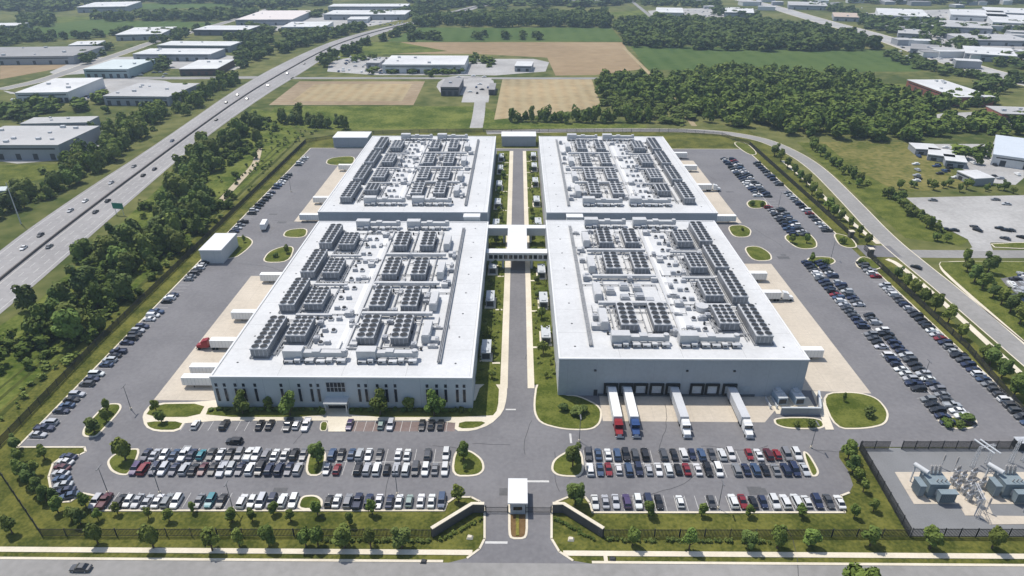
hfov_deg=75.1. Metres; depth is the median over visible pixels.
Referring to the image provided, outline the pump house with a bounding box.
[198,233,238,262]
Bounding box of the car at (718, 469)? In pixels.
[712,461,723,476]
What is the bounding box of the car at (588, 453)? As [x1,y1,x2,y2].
[584,446,592,460]
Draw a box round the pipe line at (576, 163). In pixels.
[570,141,584,195]
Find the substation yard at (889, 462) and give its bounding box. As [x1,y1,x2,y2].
[863,448,1023,535]
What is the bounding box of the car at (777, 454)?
[772,449,781,459]
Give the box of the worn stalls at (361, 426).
[351,422,378,430]
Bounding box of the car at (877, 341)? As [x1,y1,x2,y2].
[871,339,883,344]
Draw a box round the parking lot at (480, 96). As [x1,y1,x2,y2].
[462,78,491,101]
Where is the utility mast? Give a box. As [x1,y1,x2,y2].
[6,183,21,223]
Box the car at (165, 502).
[159,493,174,507]
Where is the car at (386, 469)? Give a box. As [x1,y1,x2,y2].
[382,464,390,474]
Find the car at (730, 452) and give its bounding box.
[725,446,735,459]
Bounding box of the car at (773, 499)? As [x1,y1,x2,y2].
[768,493,780,508]
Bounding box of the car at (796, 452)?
[790,446,802,459]
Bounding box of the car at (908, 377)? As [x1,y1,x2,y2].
[902,375,918,380]
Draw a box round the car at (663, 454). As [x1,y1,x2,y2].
[658,448,668,460]
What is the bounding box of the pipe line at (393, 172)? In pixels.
[380,140,413,196]
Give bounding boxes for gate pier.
[848,230,854,237]
[867,247,875,255]
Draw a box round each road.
[0,9,266,89]
[0,559,1023,575]
[130,76,256,78]
[292,77,598,78]
[470,102,485,127]
[486,128,1023,365]
[632,1,651,16]
[737,0,1023,85]
[895,250,1023,257]
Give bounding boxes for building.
[332,132,371,147]
[501,132,535,145]
[738,1,759,5]
[758,6,775,10]
[771,1,783,4]
[845,0,864,2]
[879,0,895,4]
[891,38,912,45]
[907,1,930,5]
[908,38,931,45]
[917,50,938,57]
[929,47,958,49]
[932,49,964,57]
[949,4,964,7]
[952,58,982,68]
[959,1,977,4]
[969,54,981,58]
[977,1,987,4]
[991,25,1004,30]
[999,0,1012,4]
[1004,33,1023,37]
[1005,30,1023,33]
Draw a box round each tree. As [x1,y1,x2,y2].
[0,187,19,210]
[0,515,16,533]
[7,178,34,195]
[7,433,20,447]
[9,458,23,475]
[10,284,36,309]
[10,447,24,459]
[14,190,28,207]
[17,177,37,197]
[18,463,36,483]
[21,303,52,336]
[27,459,38,471]
[27,476,41,491]
[35,485,50,500]
[36,444,46,459]
[38,297,59,327]
[39,181,49,192]
[42,185,55,197]
[44,171,61,191]
[45,487,58,499]
[46,287,62,301]
[46,311,53,327]
[47,494,62,512]
[50,281,75,301]
[50,308,83,339]
[53,301,84,314]
[58,163,65,172]
[58,167,72,186]
[63,265,96,291]
[63,506,71,519]
[65,163,74,170]
[67,151,82,160]
[67,159,76,164]
[67,507,87,523]
[69,242,85,259]
[70,164,82,182]
[73,144,83,151]
[74,238,92,254]
[77,492,89,507]
[80,314,89,327]
[81,280,104,306]
[82,522,101,543]
[83,417,100,433]
[88,312,105,330]
[90,234,121,263]
[91,507,101,520]
[92,150,106,167]
[93,158,103,171]
[95,130,109,144]
[98,139,107,148]
[98,408,108,421]
[99,151,110,161]
[101,123,117,137]
[101,286,119,304]
[101,398,109,412]
[104,139,121,160]
[104,222,121,236]
[106,245,126,268]
[106,269,132,299]
[107,133,114,140]
[108,501,119,513]
[109,436,130,460]
[115,126,129,137]
[116,222,138,248]
[117,241,136,257]
[117,251,135,269]
[119,134,130,149]
[122,226,139,246]
[124,218,140,229]
[129,119,144,138]
[134,233,157,254]
[135,228,150,249]
[136,523,158,548]
[138,247,153,261]
[142,506,151,518]
[145,228,162,251]
[145,254,160,270]
[147,211,164,228]
[149,400,159,410]
[152,204,159,215]
[152,224,171,249]
[153,411,165,422]
[155,191,168,204]
[159,199,188,221]
[161,171,180,195]
[162,213,181,231]
[162,508,172,521]
[165,228,188,253]
[168,193,177,205]
[171,154,188,172]
[176,176,190,195]
[178,163,199,178]
[178,189,199,203]
[179,204,190,212]
[184,143,194,156]
[185,170,195,184]
[185,202,193,209]
[187,158,203,171]
[187,214,202,232]
[188,501,194,511]
[189,143,203,161]
[191,198,211,220]
[193,159,204,175]
[193,182,210,194]
[194,131,206,140]
[194,139,206,144]
[196,190,213,203]
[199,193,216,210]
[200,151,221,171]
[200,526,219,550]
[203,145,210,151]
[206,138,219,149]
[208,141,217,152]
[217,128,225,137]
[219,135,225,146]
[224,506,235,521]
[225,128,240,145]
[228,140,238,150]
[230,117,247,133]
[230,527,243,546]
[232,389,249,413]
[239,113,247,123]
[246,114,258,127]
[246,507,256,520]
[251,127,260,141]
[255,115,262,126]
[257,523,276,546]
[262,396,272,407]
[267,500,278,514]
[277,107,285,121]
[277,390,294,415]
[279,111,288,123]
[283,244,288,251]
[284,509,294,520]
[287,110,296,123]
[292,102,302,114]
[295,526,309,546]
[296,114,303,124]
[305,112,314,124]
[306,525,323,546]
[307,440,324,462]
[309,118,315,126]
[309,501,320,515]
[315,114,322,125]
[315,118,322,126]
[319,408,325,414]
[322,117,331,127]
[331,523,351,548]
[333,113,338,126]
[338,114,347,128]
[345,512,352,524]
[362,526,375,548]
[365,498,376,514]
[369,387,387,414]
[390,526,410,548]
[402,397,414,407]
[424,388,445,415]
[450,483,465,502]
[456,440,468,459]
[485,326,492,335]
[488,370,495,376]
[491,344,496,352]
[534,275,539,281]
[537,307,545,317]
[537,340,548,353]
[565,442,581,466]
[566,482,585,505]
[627,526,640,545]
[644,500,654,515]
[681,527,697,549]
[699,503,708,515]
[742,529,758,548]
[745,504,755,515]
[771,143,780,155]
[771,524,787,548]
[777,148,785,160]
[785,157,791,167]
[789,234,795,242]
[792,164,798,174]
[797,170,804,180]
[797,502,807,516]
[803,173,812,185]
[803,528,822,545]
[804,233,810,242]
[809,181,817,194]
[809,252,815,259]
[814,188,824,200]
[824,197,834,210]
[831,204,839,216]
[837,207,846,220]
[841,438,858,459]
[841,562,880,575]
[846,454,860,472]
[848,216,854,226]
[850,503,861,517]
[854,466,865,480]
[857,225,864,235]
[861,477,869,491]
[861,525,881,546]
[864,233,873,244]
[868,498,879,511]
[894,266,904,277]
[903,273,912,285]
[910,278,922,292]
[920,287,931,302]
[923,524,944,548]
[931,293,945,311]
[941,303,958,323]
[958,323,969,337]
[962,258,974,271]
[963,248,972,261]
[968,264,983,281]
[977,272,995,288]
[979,344,992,358]
[982,251,1001,272]
[984,343,1002,365]
[987,281,1002,297]
[988,525,1008,548]
[997,358,1015,378]
[998,287,1011,304]
[1005,291,1023,311]
[1010,372,1023,396]
[1015,302,1023,323]
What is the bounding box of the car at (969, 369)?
[965,366,981,371]
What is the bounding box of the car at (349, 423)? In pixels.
[345,419,353,429]
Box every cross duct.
[295,313,332,318]
[313,283,347,287]
[330,254,361,258]
[362,311,432,317]
[367,182,391,184]
[374,281,439,287]
[376,167,399,169]
[385,153,406,155]
[386,253,445,258]
[412,181,459,184]
[418,166,462,169]
[425,152,466,155]
[568,152,609,155]
[571,167,616,170]
[575,181,622,185]
[587,248,644,253]
[592,274,655,280]
[598,301,666,307]
[628,153,649,155]
[643,183,667,184]
[669,250,696,254]
[682,276,714,280]
[695,303,730,308]
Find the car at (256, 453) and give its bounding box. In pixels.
[251,447,262,460]
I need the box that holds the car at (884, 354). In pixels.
[881,351,897,357]
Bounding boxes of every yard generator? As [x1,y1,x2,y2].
[770,387,787,405]
[787,388,805,405]
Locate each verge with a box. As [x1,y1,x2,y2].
[0,109,300,408]
[939,261,1023,340]
[991,242,1023,248]
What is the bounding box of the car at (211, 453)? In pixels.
[205,448,217,459]
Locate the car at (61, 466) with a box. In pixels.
[53,463,71,469]
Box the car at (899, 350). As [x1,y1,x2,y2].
[894,348,909,353]
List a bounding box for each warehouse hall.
[209,221,488,412]
[317,136,495,224]
[539,136,717,224]
[545,220,809,396]
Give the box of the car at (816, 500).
[810,493,823,508]
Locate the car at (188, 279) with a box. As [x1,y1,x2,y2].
[183,277,193,280]
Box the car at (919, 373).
[915,370,931,376]
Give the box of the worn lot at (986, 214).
[907,195,1023,246]
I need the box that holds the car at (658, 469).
[654,463,662,475]
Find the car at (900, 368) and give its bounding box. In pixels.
[893,366,908,371]
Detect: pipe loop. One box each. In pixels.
[279,325,317,347]
[299,294,333,312]
[317,265,348,282]
[334,238,362,253]
[377,324,415,348]
[391,239,438,252]
[599,256,650,273]
[612,307,672,334]
[643,172,665,182]
[650,186,675,200]
[668,233,696,250]
[680,257,711,275]
[692,282,726,302]
[707,310,744,334]
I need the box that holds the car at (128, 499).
[122,494,135,506]
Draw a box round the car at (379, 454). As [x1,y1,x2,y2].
[375,448,383,460]
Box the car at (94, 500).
[88,492,103,508]
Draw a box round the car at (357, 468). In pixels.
[353,462,362,475]
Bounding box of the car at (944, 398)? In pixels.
[939,396,954,401]
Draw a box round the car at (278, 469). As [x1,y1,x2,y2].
[273,462,284,475]
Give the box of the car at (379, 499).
[375,494,383,508]
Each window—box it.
[215,388,221,400]
[223,388,229,401]
[242,388,248,401]
[254,389,259,400]
[298,389,302,400]
[310,389,314,401]
[317,389,321,401]
[325,383,345,391]
[357,389,361,401]
[364,389,368,401]
[385,389,388,401]
[394,389,397,401]
[444,390,447,401]
[455,389,458,401]
[462,389,465,401]
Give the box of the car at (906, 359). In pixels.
[902,356,917,362]
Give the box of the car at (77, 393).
[68,390,85,397]
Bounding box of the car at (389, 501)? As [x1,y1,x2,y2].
[385,494,394,508]
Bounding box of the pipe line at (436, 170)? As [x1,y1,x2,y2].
[426,141,446,197]
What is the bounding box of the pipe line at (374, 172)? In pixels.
[353,140,393,201]
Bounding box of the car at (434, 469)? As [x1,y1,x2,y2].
[431,462,438,475]
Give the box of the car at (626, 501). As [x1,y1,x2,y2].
[622,494,631,508]
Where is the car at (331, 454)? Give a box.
[327,448,336,460]
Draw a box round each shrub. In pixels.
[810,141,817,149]
[812,137,818,143]
[818,146,826,155]
[829,157,835,163]
[834,160,840,167]
[840,165,846,173]
[850,168,857,175]
[855,178,863,186]
[856,172,864,184]
[884,186,894,196]
[896,190,907,198]
[897,179,905,187]
[901,198,909,207]
[904,203,915,213]
[904,206,911,215]
[912,208,918,216]
[917,209,925,216]
[923,214,933,227]
[930,179,939,189]
[933,232,938,240]
[935,222,942,230]
[943,233,952,241]
[946,177,954,186]
[958,183,963,191]
[963,178,974,188]
[1000,179,1011,190]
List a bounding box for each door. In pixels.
[15,154,21,159]
[50,154,55,159]
[327,401,348,408]
[603,383,617,394]
[619,383,633,394]
[633,383,647,394]
[649,383,663,394]
[665,383,680,395]
[689,383,704,395]
[704,383,719,395]
[721,384,737,395]
[739,386,749,393]
[999,160,1005,166]
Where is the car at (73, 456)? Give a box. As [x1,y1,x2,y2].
[59,452,77,459]
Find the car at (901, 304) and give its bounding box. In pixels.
[898,302,911,306]
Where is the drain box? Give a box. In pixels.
[420,559,426,563]
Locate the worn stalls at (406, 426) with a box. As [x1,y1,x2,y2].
[393,422,421,430]
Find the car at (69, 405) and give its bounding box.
[58,402,75,408]
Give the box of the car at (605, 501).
[601,494,609,508]
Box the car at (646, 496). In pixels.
[643,492,651,501]
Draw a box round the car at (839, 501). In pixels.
[833,495,846,508]
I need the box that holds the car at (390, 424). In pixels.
[386,418,394,430]
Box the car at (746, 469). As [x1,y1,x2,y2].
[741,463,751,475]
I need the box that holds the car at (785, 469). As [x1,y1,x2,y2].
[779,463,791,475]
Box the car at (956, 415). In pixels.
[953,412,965,418]
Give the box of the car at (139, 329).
[130,327,144,332]
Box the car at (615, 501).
[611,494,619,508]
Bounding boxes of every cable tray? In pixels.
[344,231,394,347]
[401,140,428,202]
[606,141,629,195]
[637,228,679,329]
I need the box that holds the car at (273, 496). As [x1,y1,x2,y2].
[266,492,277,507]
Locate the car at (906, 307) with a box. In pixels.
[902,305,914,310]
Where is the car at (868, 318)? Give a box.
[865,316,878,320]
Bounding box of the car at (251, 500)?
[246,494,257,507]
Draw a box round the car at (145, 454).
[139,448,152,460]
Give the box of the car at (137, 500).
[130,493,144,507]
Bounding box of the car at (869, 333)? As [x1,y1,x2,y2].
[863,331,878,336]
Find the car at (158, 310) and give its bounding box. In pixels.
[148,308,164,313]
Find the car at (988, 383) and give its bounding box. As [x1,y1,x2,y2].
[980,381,997,386]
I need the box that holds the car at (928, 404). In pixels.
[924,401,941,407]
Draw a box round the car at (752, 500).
[747,496,758,508]
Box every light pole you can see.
[95,464,108,491]
[149,464,160,493]
[223,480,233,508]
[717,479,724,509]
[810,421,819,448]
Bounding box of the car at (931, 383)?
[924,380,940,386]
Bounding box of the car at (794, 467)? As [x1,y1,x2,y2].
[788,461,800,475]
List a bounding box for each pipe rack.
[437,227,464,362]
[464,139,478,204]
[555,139,569,205]
[568,225,592,345]
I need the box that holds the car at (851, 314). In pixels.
[847,312,860,317]
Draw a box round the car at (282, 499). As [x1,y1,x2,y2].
[277,493,288,507]
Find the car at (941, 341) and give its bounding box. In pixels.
[937,339,952,344]
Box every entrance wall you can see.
[430,502,484,537]
[552,502,604,536]
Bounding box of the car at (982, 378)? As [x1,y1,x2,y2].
[975,376,991,381]
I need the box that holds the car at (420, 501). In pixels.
[416,494,424,507]
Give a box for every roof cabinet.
[313,335,319,342]
[317,320,324,326]
[346,345,363,349]
[349,323,358,328]
[361,275,368,279]
[382,334,388,343]
[387,319,394,324]
[411,341,422,348]
[419,299,429,303]
[427,343,437,347]
[433,325,449,328]
[583,275,591,280]
[592,313,598,320]
[627,276,635,282]
[668,282,672,288]
[672,311,686,314]
[672,328,677,335]
[681,325,693,329]
[700,312,710,319]
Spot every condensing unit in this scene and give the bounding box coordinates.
[344,309,354,316]
[349,339,357,346]
[368,260,374,266]
[382,232,389,237]
[400,180,406,184]
[429,336,438,343]
[441,280,447,287]
[448,251,455,256]
[577,246,584,252]
[591,322,600,329]
[605,286,614,294]
[618,282,628,290]
[620,294,629,300]
[631,284,641,291]
[634,292,644,300]
[642,230,649,234]
[644,297,654,305]
[650,276,657,281]
[656,255,662,262]
[669,325,675,333]
[674,299,683,306]
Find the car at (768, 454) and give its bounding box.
[762,448,773,460]
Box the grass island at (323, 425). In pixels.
[320,421,327,430]
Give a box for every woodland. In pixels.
[0,0,332,10]
[14,9,56,26]
[89,5,259,21]
[406,0,635,7]
[411,6,613,27]
[594,60,937,140]
[598,89,697,125]
[612,11,884,51]
[848,0,1023,4]
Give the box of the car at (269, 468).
[263,462,274,475]
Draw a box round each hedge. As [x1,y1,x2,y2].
[323,536,431,543]
[438,516,482,541]
[553,516,595,540]
[606,536,770,543]
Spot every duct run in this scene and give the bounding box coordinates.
[282,345,347,364]
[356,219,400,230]
[356,346,418,364]
[363,195,405,205]
[401,133,432,140]
[407,219,448,229]
[411,195,451,205]
[437,133,467,140]
[567,133,597,140]
[582,196,622,206]
[584,217,625,228]
[602,133,633,140]
[610,330,669,348]
[628,196,671,206]
[632,217,675,228]
[677,330,740,348]
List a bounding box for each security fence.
[0,139,305,445]
[0,472,41,534]
[38,528,431,536]
[306,128,749,144]
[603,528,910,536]
[749,142,848,233]
[858,441,911,535]
[862,440,890,448]
[867,250,1023,411]
[901,440,1017,448]
[910,528,1023,537]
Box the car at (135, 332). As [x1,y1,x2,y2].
[127,331,141,335]
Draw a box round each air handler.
[421,321,432,343]
[429,291,439,311]
[436,262,445,279]
[443,235,451,250]
[453,185,459,196]
[457,171,462,181]
[461,156,466,165]
[465,142,469,150]
[565,143,569,151]
[568,156,573,165]
[571,171,576,181]
[574,185,580,196]
[581,232,589,246]
[586,256,595,273]
[592,282,601,301]
[597,308,608,329]
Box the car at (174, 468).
[167,463,180,475]
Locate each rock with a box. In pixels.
[467,535,472,539]
[568,536,573,541]
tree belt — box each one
[0,22,133,45]
[0,89,110,117]
[2,21,210,122]
[57,69,240,172]
[77,26,190,70]
[222,28,274,67]
[244,0,472,36]
[244,21,367,60]
[315,22,415,65]
[351,52,495,75]
[370,0,461,21]
[407,29,543,40]
[640,0,761,16]
[800,0,904,33]
[856,13,960,39]
[883,48,981,76]
[912,87,1000,109]
[922,109,1023,136]
[929,19,1023,67]
[950,142,993,163]
[971,69,1023,93]
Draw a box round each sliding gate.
[485,505,507,512]
[525,505,551,512]
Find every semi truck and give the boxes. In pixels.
[196,337,235,349]
[607,387,623,437]
[623,387,640,437]
[669,387,691,437]
[697,183,720,190]
[727,387,753,438]
[763,290,793,300]
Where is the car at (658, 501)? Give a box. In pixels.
[654,494,663,508]
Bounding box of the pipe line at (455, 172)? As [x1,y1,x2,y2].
[449,141,467,202]
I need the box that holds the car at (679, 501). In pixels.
[675,495,684,507]
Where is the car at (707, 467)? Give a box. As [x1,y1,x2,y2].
[702,461,712,475]
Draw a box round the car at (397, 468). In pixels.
[391,462,400,475]
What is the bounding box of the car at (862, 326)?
[856,323,870,328]
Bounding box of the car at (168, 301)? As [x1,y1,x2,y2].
[160,299,171,303]
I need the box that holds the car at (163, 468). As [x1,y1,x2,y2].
[157,461,170,475]
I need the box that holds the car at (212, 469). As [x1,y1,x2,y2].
[207,462,218,475]
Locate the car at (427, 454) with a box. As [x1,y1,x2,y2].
[423,448,431,460]
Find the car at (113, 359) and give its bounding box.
[102,356,117,362]
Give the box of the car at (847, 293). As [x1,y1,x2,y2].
[843,291,856,296]
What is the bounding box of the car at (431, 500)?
[427,494,435,507]
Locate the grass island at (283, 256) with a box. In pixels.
[263,246,293,262]
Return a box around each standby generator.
[480,339,492,361]
[484,290,495,308]
[488,261,497,275]
[492,219,499,224]
[493,198,501,209]
[495,180,502,190]
[497,165,503,173]
[498,153,504,161]
[530,152,536,160]
[531,162,537,171]
[531,177,538,187]
[532,196,540,206]
[533,217,541,224]
[536,264,546,279]
[537,292,548,309]
[539,325,551,345]
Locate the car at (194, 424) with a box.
[190,420,200,429]
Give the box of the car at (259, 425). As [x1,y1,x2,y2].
[254,419,264,430]
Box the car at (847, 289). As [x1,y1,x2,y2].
[840,288,853,292]
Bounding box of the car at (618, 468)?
[615,463,622,474]
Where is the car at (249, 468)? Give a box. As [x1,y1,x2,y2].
[244,462,255,475]
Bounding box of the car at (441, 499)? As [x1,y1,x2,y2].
[437,491,446,507]
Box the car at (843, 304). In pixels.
[838,302,850,306]
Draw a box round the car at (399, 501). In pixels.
[394,494,403,508]
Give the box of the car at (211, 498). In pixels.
[203,492,217,507]
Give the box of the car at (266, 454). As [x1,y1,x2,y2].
[260,448,271,460]
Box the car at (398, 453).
[394,448,402,459]
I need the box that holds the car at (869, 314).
[863,312,875,316]
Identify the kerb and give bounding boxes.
[0,557,1023,566]
[16,148,1011,561]
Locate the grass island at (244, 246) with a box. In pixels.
[228,236,252,258]
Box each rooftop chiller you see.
[249,315,289,358]
[278,277,312,312]
[284,316,316,343]
[300,249,329,279]
[303,287,332,311]
[319,224,344,249]
[321,258,347,279]
[338,232,361,250]
[339,181,362,203]
[352,164,372,183]
[355,314,383,345]
[364,150,381,167]
[364,183,381,195]
[368,286,393,310]
[372,168,390,181]
[373,137,389,152]
[381,153,397,166]
[381,257,403,280]
[389,315,415,346]
[390,140,405,151]
[392,231,412,251]
[400,286,422,310]
[409,181,426,198]
[410,257,430,280]
[416,167,431,180]
[419,231,437,252]
[423,153,436,165]
[429,139,441,151]
[433,181,448,197]
[438,167,451,180]
[443,153,456,165]
[448,140,459,151]
[575,140,586,151]
[579,153,591,166]
[583,168,596,180]
[586,181,601,197]
[593,140,605,151]
[595,228,613,247]
[598,153,611,166]
[601,252,621,273]
[603,168,618,180]
[608,181,624,198]
[614,302,638,332]
[619,228,639,247]
[627,252,649,273]
[630,141,645,152]
[638,154,653,167]
[645,168,662,182]
[645,302,671,332]
[646,137,661,153]
[653,150,671,168]
[653,184,670,196]
[663,165,682,183]
[670,229,693,248]
[673,182,695,204]
[683,253,708,274]
[687,221,712,247]
[696,279,724,302]
[701,244,729,274]
[710,304,740,331]
[715,270,748,304]
[735,304,773,344]
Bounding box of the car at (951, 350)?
[947,348,960,352]
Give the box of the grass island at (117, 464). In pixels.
[107,448,138,474]
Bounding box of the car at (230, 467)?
[224,461,236,475]
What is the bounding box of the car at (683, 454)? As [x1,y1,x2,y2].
[678,448,688,460]
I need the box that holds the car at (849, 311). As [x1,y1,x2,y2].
[844,309,856,312]
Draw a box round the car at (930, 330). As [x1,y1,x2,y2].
[925,328,939,332]
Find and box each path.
[218,148,261,200]
[328,408,348,431]
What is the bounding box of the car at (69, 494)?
[59,490,79,500]
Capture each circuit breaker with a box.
[949,473,957,484]
[952,465,961,476]
[953,478,962,489]
[959,469,967,481]
[959,483,968,495]
[963,474,972,485]
[964,488,974,501]
[968,478,977,489]
[970,467,978,478]
[974,483,981,497]
[974,492,984,505]
[979,476,986,487]
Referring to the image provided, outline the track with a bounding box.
[623,48,696,125]
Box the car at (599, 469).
[596,463,603,475]
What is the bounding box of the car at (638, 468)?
[634,461,643,475]
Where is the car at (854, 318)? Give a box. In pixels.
[850,316,862,320]
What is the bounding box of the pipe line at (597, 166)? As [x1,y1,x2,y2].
[585,142,607,197]
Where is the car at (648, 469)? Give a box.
[644,464,652,475]
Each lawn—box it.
[0,129,1023,563]
[147,404,203,416]
[147,421,181,429]
[206,407,324,416]
[349,384,498,416]
[459,421,484,427]
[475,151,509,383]
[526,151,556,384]
[533,380,601,429]
[774,417,823,428]
[824,392,888,428]
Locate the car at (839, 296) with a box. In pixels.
[832,294,844,298]
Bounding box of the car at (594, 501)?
[591,494,598,509]
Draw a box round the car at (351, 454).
[347,448,355,459]
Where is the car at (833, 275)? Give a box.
[826,273,838,277]
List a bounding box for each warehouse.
[0,23,29,27]
[0,46,105,64]
[0,125,100,159]
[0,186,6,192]
[15,78,104,102]
[20,116,100,126]
[68,40,105,45]
[76,1,141,12]
[83,59,154,77]
[103,83,199,105]
[115,27,174,40]
[133,48,225,60]
[157,41,242,51]
[179,59,234,75]
[193,25,259,35]
[235,10,311,24]
[281,22,333,28]
[323,10,410,19]
[328,4,409,10]
[347,16,370,22]
[366,58,384,67]
[382,55,468,73]
[440,78,463,95]
[488,83,495,94]
[514,61,533,71]
[656,7,683,17]
[724,8,753,17]
[787,1,827,9]
[832,12,859,21]
[875,8,929,21]
[897,29,930,38]
[906,79,994,105]
[908,143,940,154]
[909,43,938,53]
[927,149,954,161]
[939,20,992,33]
[943,154,967,168]
[944,33,1023,45]
[948,9,1005,21]
[956,170,995,185]
[962,45,1017,62]
[981,7,1023,14]
[985,13,1023,24]
[986,106,1023,121]
[990,135,1023,169]
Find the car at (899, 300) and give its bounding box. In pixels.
[895,299,907,302]
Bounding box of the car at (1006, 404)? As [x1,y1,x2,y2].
[1002,401,1017,407]
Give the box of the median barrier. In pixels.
[0,4,483,279]
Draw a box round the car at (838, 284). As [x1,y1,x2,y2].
[835,282,847,286]
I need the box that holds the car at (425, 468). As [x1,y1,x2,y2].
[421,461,429,475]
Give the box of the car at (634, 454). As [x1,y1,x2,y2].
[630,448,638,460]
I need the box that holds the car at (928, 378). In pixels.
[920,375,936,381]
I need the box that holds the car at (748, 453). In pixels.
[744,448,753,459]
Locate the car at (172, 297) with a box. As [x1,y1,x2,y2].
[163,295,175,299]
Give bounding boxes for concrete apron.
[154,276,275,399]
[294,166,346,221]
[599,396,774,421]
[681,161,740,222]
[745,264,870,392]
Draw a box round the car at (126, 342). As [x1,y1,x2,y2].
[119,340,133,344]
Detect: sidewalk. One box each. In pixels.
[0,547,1023,560]
[782,161,1023,372]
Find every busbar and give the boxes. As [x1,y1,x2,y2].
[974,439,995,453]
[980,439,1001,453]
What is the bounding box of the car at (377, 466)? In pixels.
[371,462,381,475]
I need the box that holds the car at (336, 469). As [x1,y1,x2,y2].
[332,463,341,474]
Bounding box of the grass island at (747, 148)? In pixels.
[734,142,756,154]
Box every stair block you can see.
[463,213,479,221]
[566,214,582,219]
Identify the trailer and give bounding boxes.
[181,373,211,386]
[189,363,217,372]
[230,309,255,319]
[259,272,281,282]
[299,213,318,219]
[313,196,327,202]
[338,164,351,170]
[675,152,686,158]
[683,164,696,170]
[716,214,736,222]
[750,271,767,281]
[801,346,823,358]
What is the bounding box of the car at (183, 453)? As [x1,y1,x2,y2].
[177,446,191,461]
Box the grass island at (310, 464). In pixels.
[306,452,325,475]
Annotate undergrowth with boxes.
[0,115,281,375]
[0,127,946,420]
[6,84,222,211]
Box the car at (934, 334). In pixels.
[929,332,943,336]
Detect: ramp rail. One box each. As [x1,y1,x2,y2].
[765,396,771,408]
[771,396,777,408]
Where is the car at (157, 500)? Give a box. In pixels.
[150,494,164,507]
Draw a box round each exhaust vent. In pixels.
[322,328,328,332]
[324,340,330,344]
[694,326,700,331]
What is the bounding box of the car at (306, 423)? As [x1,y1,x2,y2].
[301,417,311,431]
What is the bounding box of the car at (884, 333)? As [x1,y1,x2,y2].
[878,330,894,336]
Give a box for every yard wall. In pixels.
[780,407,821,414]
[817,390,821,406]
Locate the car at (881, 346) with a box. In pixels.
[874,344,888,348]
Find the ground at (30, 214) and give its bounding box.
[0,0,1023,407]
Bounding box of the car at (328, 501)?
[324,495,333,507]
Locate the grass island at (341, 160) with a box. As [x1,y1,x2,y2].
[326,156,354,164]
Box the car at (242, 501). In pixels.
[235,494,248,508]
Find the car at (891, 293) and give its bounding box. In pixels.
[888,291,901,296]
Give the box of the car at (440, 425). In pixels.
[437,419,443,429]
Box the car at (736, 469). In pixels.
[731,463,741,475]
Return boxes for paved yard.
[0,130,102,163]
[5,78,169,98]
[50,55,244,74]
[270,13,397,30]
[327,57,548,74]
[437,76,493,94]
[648,8,756,16]
[868,9,981,21]
[929,33,1023,49]
[935,144,1023,184]
[937,112,1011,124]
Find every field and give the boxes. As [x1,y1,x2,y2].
[0,64,66,78]
[0,164,58,185]
[30,19,215,37]
[53,17,93,22]
[137,2,243,8]
[267,106,473,129]
[269,81,424,104]
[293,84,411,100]
[333,42,443,60]
[384,28,622,41]
[396,42,640,75]
[479,107,645,128]
[494,79,600,119]
[610,10,648,16]
[631,46,927,71]
[797,142,967,245]
[820,142,970,191]
[894,84,905,94]
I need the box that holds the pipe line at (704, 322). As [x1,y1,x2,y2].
[664,229,724,333]
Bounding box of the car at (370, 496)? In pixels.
[363,493,373,507]
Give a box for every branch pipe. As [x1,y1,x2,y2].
[318,276,370,282]
[352,317,439,328]
[353,257,407,262]
[580,281,657,289]
[659,270,710,276]
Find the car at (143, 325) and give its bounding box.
[135,323,149,328]
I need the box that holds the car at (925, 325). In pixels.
[921,323,935,328]
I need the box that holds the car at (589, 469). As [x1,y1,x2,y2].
[586,463,594,475]
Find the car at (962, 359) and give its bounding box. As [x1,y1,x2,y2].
[955,356,971,362]
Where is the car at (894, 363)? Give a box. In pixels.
[889,361,903,366]
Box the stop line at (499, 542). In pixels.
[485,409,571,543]
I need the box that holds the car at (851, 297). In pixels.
[846,295,859,299]
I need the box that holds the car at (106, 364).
[98,361,113,366]
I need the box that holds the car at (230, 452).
[224,448,235,460]
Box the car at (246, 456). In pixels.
[241,447,254,461]
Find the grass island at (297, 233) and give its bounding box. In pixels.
[283,228,307,237]
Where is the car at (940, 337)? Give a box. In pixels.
[933,335,947,340]
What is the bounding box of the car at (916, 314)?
[909,312,923,317]
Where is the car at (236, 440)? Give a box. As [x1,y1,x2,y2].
[225,436,243,444]
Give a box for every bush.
[557,403,567,409]
[570,405,582,414]
[580,404,587,411]
[794,420,799,427]
[806,418,815,426]
[838,236,847,243]
[864,405,876,417]
[941,417,953,427]
[956,419,965,428]
[959,412,975,421]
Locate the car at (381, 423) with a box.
[377,420,384,429]
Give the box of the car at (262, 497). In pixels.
[255,492,267,508]
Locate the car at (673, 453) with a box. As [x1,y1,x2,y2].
[669,448,678,460]
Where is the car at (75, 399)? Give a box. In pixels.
[62,396,79,402]
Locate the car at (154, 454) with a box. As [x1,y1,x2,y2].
[148,448,161,460]
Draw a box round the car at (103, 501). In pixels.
[94,492,113,509]
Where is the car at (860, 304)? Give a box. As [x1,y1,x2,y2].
[852,302,865,306]
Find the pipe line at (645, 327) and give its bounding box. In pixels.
[613,230,654,333]
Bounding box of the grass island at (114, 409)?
[82,403,121,436]
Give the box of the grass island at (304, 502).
[297,495,322,508]
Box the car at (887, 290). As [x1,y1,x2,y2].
[885,288,897,292]
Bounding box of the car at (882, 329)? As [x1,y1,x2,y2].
[875,327,889,331]
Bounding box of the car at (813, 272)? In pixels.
[811,270,822,274]
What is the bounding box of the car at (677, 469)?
[673,463,682,474]
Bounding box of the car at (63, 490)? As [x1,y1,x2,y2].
[56,486,76,495]
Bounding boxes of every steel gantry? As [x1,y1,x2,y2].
[969,444,995,467]
[971,482,985,518]
[1008,439,1023,463]
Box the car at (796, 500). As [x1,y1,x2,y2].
[789,494,801,508]
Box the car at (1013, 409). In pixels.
[1007,406,1022,413]

